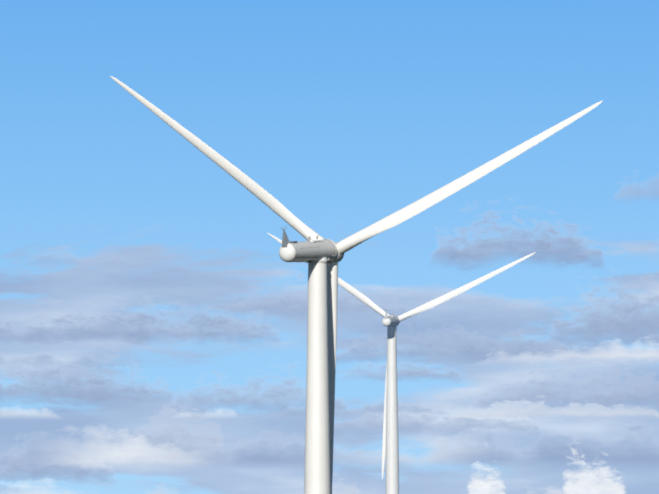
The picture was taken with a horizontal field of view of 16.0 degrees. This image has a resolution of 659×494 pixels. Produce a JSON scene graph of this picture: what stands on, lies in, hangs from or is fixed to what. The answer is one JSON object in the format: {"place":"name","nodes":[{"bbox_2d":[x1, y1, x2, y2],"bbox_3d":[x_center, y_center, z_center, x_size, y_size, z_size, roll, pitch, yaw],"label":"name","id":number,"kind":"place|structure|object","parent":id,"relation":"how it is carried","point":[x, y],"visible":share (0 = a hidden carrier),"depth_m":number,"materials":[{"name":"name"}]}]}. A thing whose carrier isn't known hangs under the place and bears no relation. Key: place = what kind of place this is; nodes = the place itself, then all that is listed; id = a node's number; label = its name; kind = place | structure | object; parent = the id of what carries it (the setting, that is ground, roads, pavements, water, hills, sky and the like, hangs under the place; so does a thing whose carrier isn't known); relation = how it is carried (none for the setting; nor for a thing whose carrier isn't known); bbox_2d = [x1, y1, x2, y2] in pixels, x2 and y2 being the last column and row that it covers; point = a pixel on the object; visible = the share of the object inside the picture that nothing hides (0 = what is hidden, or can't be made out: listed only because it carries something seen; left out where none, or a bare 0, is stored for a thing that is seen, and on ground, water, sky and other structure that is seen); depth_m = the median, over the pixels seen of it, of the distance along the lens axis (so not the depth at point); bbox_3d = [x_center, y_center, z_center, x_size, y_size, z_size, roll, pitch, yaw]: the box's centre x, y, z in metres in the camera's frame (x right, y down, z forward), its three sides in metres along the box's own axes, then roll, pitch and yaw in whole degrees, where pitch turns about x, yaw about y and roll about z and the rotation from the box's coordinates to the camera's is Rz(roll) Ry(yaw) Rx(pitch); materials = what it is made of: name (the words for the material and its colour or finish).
{"place":"outdoors","nodes":[
{"label":"outdoors","id":0,"kind":"place"},
{"bbox_2d":[0,0,658,493],"label":"sky","id":1,"kind":"structure","parent":0,"point":[153,323],"materials":[{"name":"blue"}]},
{"bbox_3d":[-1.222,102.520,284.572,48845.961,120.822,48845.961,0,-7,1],"label":"terrain ground","id":2,"kind":"structure","parent":0,"visible":0},
{"bbox_2d":[110,76,602,493],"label":"wind turbine","id":3,"kind":"object","parent":2,"relation":"on","point":[321,256],"visible":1,"depth_m":373.35,"materials":[{"name":"paint"}]},
{"bbox_2d":[268,233,534,493],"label":"wind turbine","id":4,"kind":"object","parent":2,"relation":"on","point":[390,447],"visible":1,"depth_m":785.35,"materials":[{"name":"paint"}]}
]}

